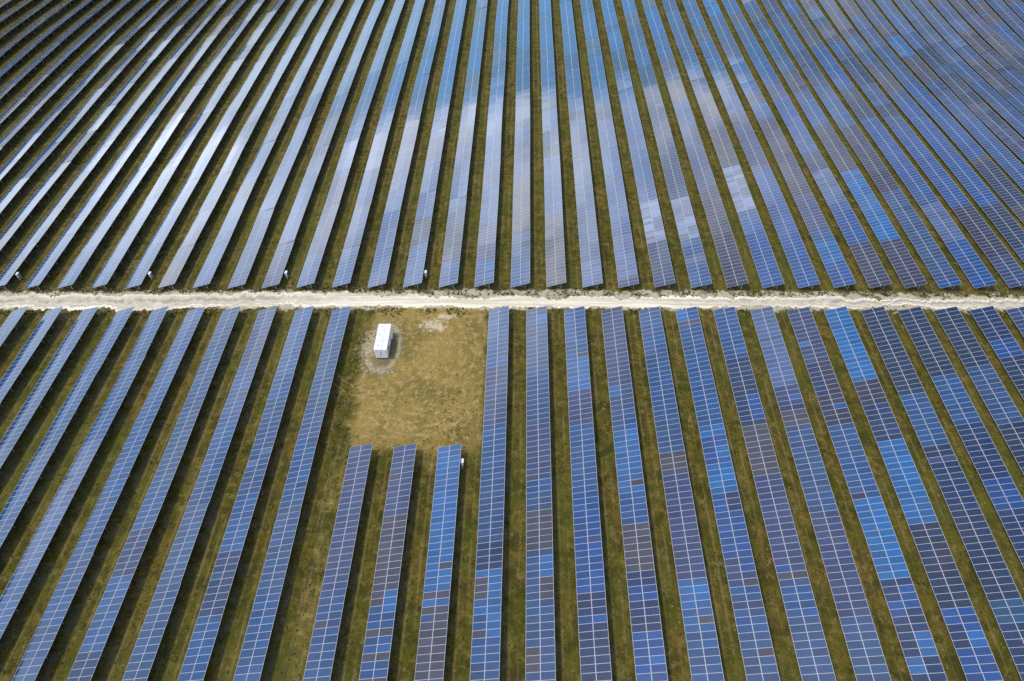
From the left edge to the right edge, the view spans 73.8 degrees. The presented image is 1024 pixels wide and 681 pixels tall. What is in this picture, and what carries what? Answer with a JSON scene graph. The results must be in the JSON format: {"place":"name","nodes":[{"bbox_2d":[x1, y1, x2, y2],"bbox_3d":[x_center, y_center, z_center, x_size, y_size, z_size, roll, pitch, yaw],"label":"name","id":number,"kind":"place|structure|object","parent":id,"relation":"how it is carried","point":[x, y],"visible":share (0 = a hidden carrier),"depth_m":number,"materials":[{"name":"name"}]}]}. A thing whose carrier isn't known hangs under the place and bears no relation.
{"place":"outdoors","nodes":[
{"label":"outdoors","id":0,"kind":"place"},
{"bbox_2d":[0,0,1023,680],"bbox_3d":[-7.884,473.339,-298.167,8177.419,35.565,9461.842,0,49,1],"label":"ground","id":1,"kind":"structure","parent":0,"point":[376,394],"depth_m":123.74,"materials":[{"name":"green plant"}]},
{"bbox_2d":[0,0,13,6],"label":"solar row","id":2,"kind":"object","parent":1,"relation":"on","point":[4,2],"visible":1,"depth_m":239.50,"materials":[{"name":"blue glass"}]},
{"bbox_2d":[0,306,27,345],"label":"solar row","id":3,"kind":"object","parent":1,"relation":"on","point":[10,322],"visible":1,"depth_m":129.74,"materials":[{"name":"blue glass"}]},
{"bbox_2d":[0,0,33,22],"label":"solar row","id":4,"kind":"object","parent":1,"relation":"on","point":[13,10],"visible":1,"depth_m":234.37,"materials":[{"name":"blue glass"}]},
{"bbox_2d":[0,0,51,39],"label":"solar row","id":5,"kind":"object","parent":1,"relation":"on","point":[25,18],"visible":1,"depth_m":230.08,"materials":[{"name":"blue glass"}]},
{"bbox_2d":[0,306,62,406],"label":"solar row","id":6,"kind":"object","parent":1,"relation":"on","point":[24,355],"visible":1,"depth_m":124.64,"materials":[{"name":"blue glass"}]},
{"bbox_2d":[0,0,75,57],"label":"solar row","id":7,"kind":"object","parent":1,"relation":"on","point":[21,36],"visible":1,"depth_m":223.38,"materials":[{"name":"blue glass"}]},
{"bbox_2d":[0,0,93,80],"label":"solar row","id":8,"kind":"object","parent":1,"relation":"on","point":[28,49],"visible":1,"depth_m":216.95,"materials":[{"name":"blue glass"}]},
{"bbox_2d":[0,306,98,473],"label":"solar row","id":9,"kind":"object","parent":1,"relation":"on","point":[10,438],"visible":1,"depth_m":119.02,"materials":[{"name":"blue glass"}]},
{"bbox_2d":[0,0,112,102],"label":"solar row","id":10,"kind":"object","parent":1,"relation":"on","point":[18,78],"visible":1,"depth_m":211.28,"materials":[{"name":"blue glass"}]},
{"bbox_2d":[0,0,129,126],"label":"solar row","id":11,"kind":"object","parent":1,"relation":"on","point":[8,111],"visible":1,"depth_m":204.69,"materials":[{"name":"blue glass"}]},
{"bbox_2d":[0,307,133,546],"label":"solar row","id":12,"kind":"object","parent":1,"relation":"on","point":[11,510],"visible":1,"depth_m":112.57,"materials":[{"name":"blue glass"}]},
{"bbox_2d":[0,0,149,151],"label":"solar row","id":13,"kind":"object","parent":1,"relation":"on","point":[16,128],"visible":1,"depth_m":197.59,"materials":[{"name":"blue glass"}]},
{"bbox_2d":[0,306,168,644],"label":"solar row","id":14,"kind":"object","parent":1,"relation":"on","point":[17,585],"visible":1,"depth_m":105.86,"materials":[{"name":"blue glass"}]},
{"bbox_2d":[0,0,169,183],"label":"solar row","id":15,"kind":"object","parent":1,"relation":"on","point":[29,141],"visible":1,"depth_m":190.67,"materials":[{"name":"blue glass"}]},
{"bbox_2d":[0,0,188,215],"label":"solar row","id":16,"kind":"object","parent":1,"relation":"on","point":[13,190],"visible":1,"depth_m":183.31,"materials":[{"name":"blue glass"}]},
{"bbox_2d":[0,0,207,252],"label":"solar row","id":17,"kind":"object","parent":1,"relation":"on","point":[29,206],"visible":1,"depth_m":175.35,"materials":[{"name":"blue glass"}]},
{"bbox_2d":[12,307,204,680],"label":"solar row","id":18,"kind":"object","parent":1,"relation":"on","point":[39,646],"visible":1,"depth_m":101.31,"materials":[{"name":"blue glass"}]},
{"bbox_2d":[0,0,226,289],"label":"solar row","id":19,"kind":"object","parent":1,"relation":"on","point":[6,275],"visible":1,"depth_m":167.54,"materials":[{"name":"blue glass"}]},
{"bbox_2d":[24,0,245,289],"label":"solar row","id":20,"kind":"object","parent":1,"relation":"on","point":[49,261],"visible":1,"depth_m":166.17,"materials":[{"name":"blue glass"}]},
{"bbox_2d":[67,306,240,680],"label":"solar row","id":21,"kind":"object","parent":1,"relation":"on","point":[95,640],"visible":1,"depth_m":101.26,"materials":[{"name":"blue glass"}]},
{"bbox_2d":[57,0,265,289],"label":"solar row","id":22,"kind":"object","parent":1,"relation":"on","point":[84,256],"visible":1,"depth_m":165.83,"materials":[{"name":"blue glass"}]},
{"bbox_2d":[91,0,284,289],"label":"solar row","id":23,"kind":"object","parent":1,"relation":"on","point":[119,251],"visible":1,"depth_m":164.91,"materials":[{"name":"blue glass"}]},
{"bbox_2d":[122,306,276,680],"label":"solar row","id":24,"kind":"object","parent":1,"relation":"on","point":[142,657],"visible":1,"depth_m":101.14,"materials":[{"name":"blue glass"}]},
{"bbox_2d":[124,0,303,289],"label":"solar row","id":25,"kind":"object","parent":1,"relation":"on","point":[139,274],"visible":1,"depth_m":164.14,"materials":[{"name":"blue glass"}]},
{"bbox_2d":[158,0,323,288],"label":"solar row","id":26,"kind":"object","parent":1,"relation":"on","point":[178,262],"visible":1,"depth_m":164.03,"materials":[{"name":"blue glass"}]},
{"bbox_2d":[177,306,313,680],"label":"solar row","id":27,"kind":"object","parent":1,"relation":"on","point":[199,650],"visible":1,"depth_m":101.00,"materials":[{"name":"blue glass"}]},
{"bbox_2d":[193,0,343,289],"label":"solar row","id":28,"kind":"object","parent":1,"relation":"on","point":[211,263],"visible":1,"depth_m":163.68,"materials":[{"name":"blue glass"}]},
{"bbox_2d":[233,306,350,680],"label":"solar row","id":29,"kind":"object","parent":1,"relation":"on","point":[250,664],"visible":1,"depth_m":100.73,"materials":[{"name":"blue glass"}]},
{"bbox_2d":[228,0,363,289],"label":"solar row","id":30,"kind":"object","parent":1,"relation":"on","point":[249,254],"visible":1,"depth_m":163.09,"materials":[{"name":"blue glass"}]},
{"bbox_2d":[262,0,383,288],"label":"solar row","id":31,"kind":"object","parent":1,"relation":"on","point":[280,259],"visible":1,"depth_m":162.59,"materials":[{"name":"blue glass"}]},
{"bbox_2d":[303,443,372,680],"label":"solar row","id":32,"kind":"object","parent":1,"relation":"on","point":[320,658],"visible":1,"depth_m":95.01,"materials":[{"name":"blue glass"}]},
{"bbox_2d":[296,0,404,288],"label":"solar row","id":33,"kind":"object","parent":1,"relation":"on","point":[317,247],"visible":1,"depth_m":162.25,"materials":[{"name":"blue glass"}]},
{"bbox_2d":[332,0,424,288],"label":"solar row","id":34,"kind":"object","parent":1,"relation":"on","point":[344,272],"visible":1,"depth_m":161.85,"materials":[{"name":"blue glass"}]},
{"bbox_2d":[374,324,392,358],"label":"equipment cabin","id":35,"kind":"object","parent":1,"relation":"on","point":[384,336],"visible":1,"depth_m":121.93,"materials":[{"name":"white metal"}]},
{"bbox_2d":[375,350,381,357],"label":"door","id":36,"kind":"structure","parent":35,"relation":"in","point":[378,354],"depth_m":121.05,"materials":[{"name":"white paint"}]},
{"bbox_2d":[381,350,386,357],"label":"door","id":37,"kind":"structure","parent":35,"relation":"in","point":[383,352],"depth_m":121.07,"materials":[{"name":"white paint"}]},
{"bbox_2d":[359,443,416,680],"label":"solar row","id":38,"kind":"object","parent":1,"relation":"on","point":[377,644],"visible":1,"depth_m":94.89,"materials":[{"name":"blue glass"}]},
{"bbox_2d":[354,316,456,374],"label":"rubble","id":39,"kind":"object","parent":1,"relation":"on","point":[378,369],"visible":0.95,"depth_m":123.14,"materials":[{"name":"stone"}]},
{"bbox_2d":[368,0,445,288],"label":"solar row","id":40,"kind":"object","parent":1,"relation":"on","point":[381,261],"visible":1,"depth_m":161.77,"materials":[{"name":"blue glass"}]},
{"bbox_2d":[403,0,466,288],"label":"solar row","id":41,"kind":"object","parent":1,"relation":"on","point":[417,252],"visible":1,"depth_m":161.21,"materials":[{"name":"blue glass"}]},
{"bbox_2d":[414,444,463,680],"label":"solar row","id":42,"kind":"object","parent":1,"relation":"on","point":[430,659],"visible":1,"depth_m":94.94,"materials":[{"name":"blue glass"}]},
{"bbox_2d":[439,0,487,288],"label":"solar row","id":43,"kind":"object","parent":1,"relation":"on","point":[452,248],"visible":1,"depth_m":161.25,"materials":[{"name":"blue glass"}]},
{"bbox_2d":[470,306,508,680],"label":"solar row","id":44,"kind":"object","parent":1,"relation":"on","point":[485,650],"visible":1,"depth_m":100.52,"materials":[{"name":"blue glass"}]},
{"bbox_2d":[474,0,508,287],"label":"solar row","id":45,"kind":"object","parent":1,"relation":"on","point":[485,264],"visible":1,"depth_m":161.14,"materials":[{"name":"blue glass"}]},
{"bbox_2d":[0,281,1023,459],"bbox_3d":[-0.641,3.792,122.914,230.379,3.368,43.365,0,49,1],"label":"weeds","id":46,"kind":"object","parent":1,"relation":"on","point":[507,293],"visible":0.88,"depth_m":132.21,"materials":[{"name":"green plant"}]},
{"bbox_2d":[511,0,529,288],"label":"solar row","id":47,"kind":"object","parent":1,"relation":"on","point":[520,266],"visible":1,"depth_m":161.47,"materials":[{"name":"blue glass"}]},
{"bbox_2d":[525,306,555,680],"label":"solar row","id":48,"kind":"object","parent":1,"relation":"on","point":[540,643],"visible":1,"depth_m":100.65,"materials":[{"name":"blue glass"}]},
{"bbox_2d":[539,0,565,287],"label":"solar row","id":49,"kind":"object","parent":1,"relation":"on","point":[555,257],"visible":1,"depth_m":160.94,"materials":[{"name":"blue glass"}]},
{"bbox_2d":[560,0,602,288],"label":"solar row","id":50,"kind":"object","parent":1,"relation":"on","point":[589,252],"visible":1,"depth_m":160.93,"materials":[{"name":"blue glass"}]},
{"bbox_2d":[564,306,611,680],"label":"solar row","id":51,"kind":"object","parent":1,"relation":"on","point":[594,648],"visible":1,"depth_m":100.32,"materials":[{"name":"blue glass"}]},
{"bbox_2d":[580,0,638,287],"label":"solar row","id":52,"kind":"object","parent":1,"relation":"on","point":[624,247],"visible":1,"depth_m":160.91,"materials":[{"name":"blue glass"}]},
{"bbox_2d":[601,306,667,680],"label":"solar row","id":53,"kind":"object","parent":1,"relation":"on","point":[645,613],"visible":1,"depth_m":100.32,"materials":[{"name":"blue glass"}]},
{"bbox_2d":[601,0,675,288],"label":"solar row","id":54,"kind":"object","parent":1,"relation":"on","point":[662,273],"visible":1,"depth_m":161.09,"materials":[{"name":"blue glass"}]},
{"bbox_2d":[621,0,711,288],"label":"solar row","id":55,"kind":"object","parent":1,"relation":"on","point":[688,232],"visible":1,"depth_m":161.33,"materials":[{"name":"blue glass"}]},
{"bbox_2d":[638,306,723,680],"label":"solar row","id":56,"kind":"object","parent":1,"relation":"on","point":[702,641],"visible":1,"depth_m":100.32,"materials":[{"name":"blue glass"}]},
{"bbox_2d":[642,0,747,288],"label":"solar row","id":57,"kind":"object","parent":1,"relation":"on","point":[710,195],"visible":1,"depth_m":161.55,"materials":[{"name":"blue glass"}]},
{"bbox_2d":[662,0,783,288],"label":"solar row","id":58,"kind":"object","parent":1,"relation":"on","point":[767,268],"visible":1,"depth_m":161.63,"materials":[{"name":"blue glass"}]},
{"bbox_2d":[676,306,779,680],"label":"solar row","id":59,"kind":"object","parent":1,"relation":"on","point":[753,630],"visible":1,"depth_m":100.44,"materials":[{"name":"blue glass"}]},
{"bbox_2d":[682,0,819,289],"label":"solar row","id":60,"kind":"object","parent":1,"relation":"on","point":[803,270],"visible":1,"depth_m":161.90,"materials":[{"name":"blue glass"}]},
{"bbox_2d":[713,306,835,680],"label":"solar row","id":61,"kind":"object","parent":1,"relation":"on","point":[813,658],"visible":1,"depth_m":100.35,"materials":[{"name":"blue glass"}]},
{"bbox_2d":[702,0,855,289],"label":"solar row","id":62,"kind":"object","parent":1,"relation":"on","point":[834,262],"visible":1,"depth_m":162.45,"materials":[{"name":"blue glass"}]},
{"bbox_2d":[722,0,891,289],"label":"solar row","id":63,"kind":"object","parent":1,"relation":"on","point":[865,254],"visible":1,"depth_m":162.66,"materials":[{"name":"blue glass"}]},
{"bbox_2d":[750,306,891,680],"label":"solar row","id":64,"kind":"object","parent":1,"relation":"on","point":[847,590],"visible":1,"depth_m":100.58,"materials":[{"name":"blue glass"}]},
{"bbox_2d":[741,0,926,289],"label":"solar row","id":65,"kind":"object","parent":1,"relation":"on","point":[906,268],"visible":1,"depth_m":163.21,"materials":[{"name":"blue glass"}]},
{"bbox_2d":[761,0,961,289],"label":"solar row","id":66,"kind":"object","parent":1,"relation":"on","point":[938,266],"visible":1,"depth_m":163.70,"materials":[{"name":"blue glass"}]},
{"bbox_2d":[787,307,947,680],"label":"solar row","id":67,"kind":"object","parent":1,"relation":"on","point":[923,661],"visible":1,"depth_m":100.53,"materials":[{"name":"blue glass"}]},
{"bbox_2d":[780,0,996,289],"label":"solar row","id":68,"kind":"object","parent":1,"relation":"on","point":[971,264],"visible":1,"depth_m":164.12,"materials":[{"name":"blue glass"}]},
{"bbox_2d":[800,0,1023,289],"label":"solar row","id":69,"kind":"object","parent":1,"relation":"on","point":[999,256],"visible":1,"depth_m":165.15,"materials":[{"name":"blue glass"}]},
{"bbox_2d":[824,306,1002,680],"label":"solar row","id":70,"kind":"object","parent":1,"relation":"on","point":[969,639],"visible":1,"depth_m":100.62,"materials":[{"name":"blue glass"}]},
{"bbox_2d":[819,0,1023,261],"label":"solar row","id":71,"kind":"object","parent":1,"relation":"on","point":[1006,224],"visible":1,"depth_m":173.56,"materials":[{"name":"blue glass"}]},
{"bbox_2d":[838,0,1023,223],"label":"solar row","id":72,"kind":"object","parent":1,"relation":"on","point":[1003,186],"visible":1,"depth_m":182.47,"materials":[{"name":"blue glass"}]},
{"bbox_2d":[856,0,1023,190],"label":"solar row","id":73,"kind":"object","parent":1,"relation":"on","point":[1002,155],"visible":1,"depth_m":190.90,"materials":[{"name":"blue glass"}]},
{"bbox_2d":[861,306,1023,680],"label":"solar row","id":74,"kind":"object","parent":1,"relation":"on","point":[1004,598],"visible":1,"depth_m":103.01,"materials":[{"name":"blue glass"}]},
{"bbox_2d":[875,0,1023,161],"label":"solar row","id":75,"kind":"object","parent":1,"relation":"on","point":[1005,133],"visible":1,"depth_m":199.29,"materials":[{"name":"blue glass"}]},
{"bbox_2d":[894,0,1023,136],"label":"solar row","id":76,"kind":"object","parent":1,"relation":"on","point":[1003,107],"visible":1,"depth_m":206.67,"materials":[{"name":"blue glass"}]},
{"bbox_2d":[898,306,1023,567],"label":"solar row","id":77,"kind":"object","parent":1,"relation":"on","point":[999,484],"visible":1,"depth_m":110.39,"materials":[{"name":"blue glass"}]},
{"bbox_2d":[912,0,1023,114],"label":"solar row","id":78,"kind":"object","parent":1,"relation":"on","point":[1001,85],"visible":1,"depth_m":213.62,"materials":[{"name":"blue glass"}]},
{"bbox_2d":[930,0,1023,93],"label":"solar row","id":79,"kind":"object","parent":1,"relation":"on","point":[984,50],"visible":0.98,"depth_m":219.92,"materials":[{"name":"blue glass"}]},
{"bbox_2d":[934,306,1023,473],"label":"solar row","id":80,"kind":"object","parent":1,"relation":"on","point":[999,404],"visible":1,"depth_m":117.14,"materials":[{"name":"blue glass"}]},
{"bbox_2d":[949,0,1023,75],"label":"solar row","id":81,"kind":"object","parent":1,"relation":"on","point":[996,41],"visible":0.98,"depth_m":225.80,"materials":[{"name":"blue glass"}]},
{"bbox_2d":[967,0,1023,57],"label":"solar row","id":82,"kind":"object","parent":1,"relation":"on","point":[1001,28],"visible":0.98,"depth_m":231.37,"materials":[{"name":"blue glass"}]},
{"bbox_2d":[970,306,1023,398],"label":"solar row","id":83,"kind":"object","parent":1,"relation":"on","point":[1001,339],"visible":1,"depth_m":123.09,"materials":[{"name":"blue glass"}]},
{"bbox_2d":[986,0,1023,38],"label":"solar row","id":84,"kind":"object","parent":1,"relation":"on","point":[1008,15],"visible":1,"depth_m":236.76,"materials":[{"name":"blue glass"}]},
{"bbox_2d":[1004,0,1023,19],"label":"solar row","id":85,"kind":"object","parent":1,"relation":"on","point":[1017,6],"visible":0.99,"depth_m":242.10,"materials":[{"name":"blue glass"}]},
{"bbox_2d":[1006,306,1023,336],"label":"solar row","id":86,"kind":"object","parent":1,"relation":"on","point":[1016,315],"visible":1,"depth_m":128.11,"materials":[{"name":"blue glass"}]},
{"bbox_2d":[0,290,1023,311],"bbox_3d":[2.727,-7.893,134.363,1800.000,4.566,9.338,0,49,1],"label":"track","id":87,"kind":"structure","parent":0,"point":[80,301],"depth_m":131.94,"materials":[{"name":"beige gravel"}]}
]}

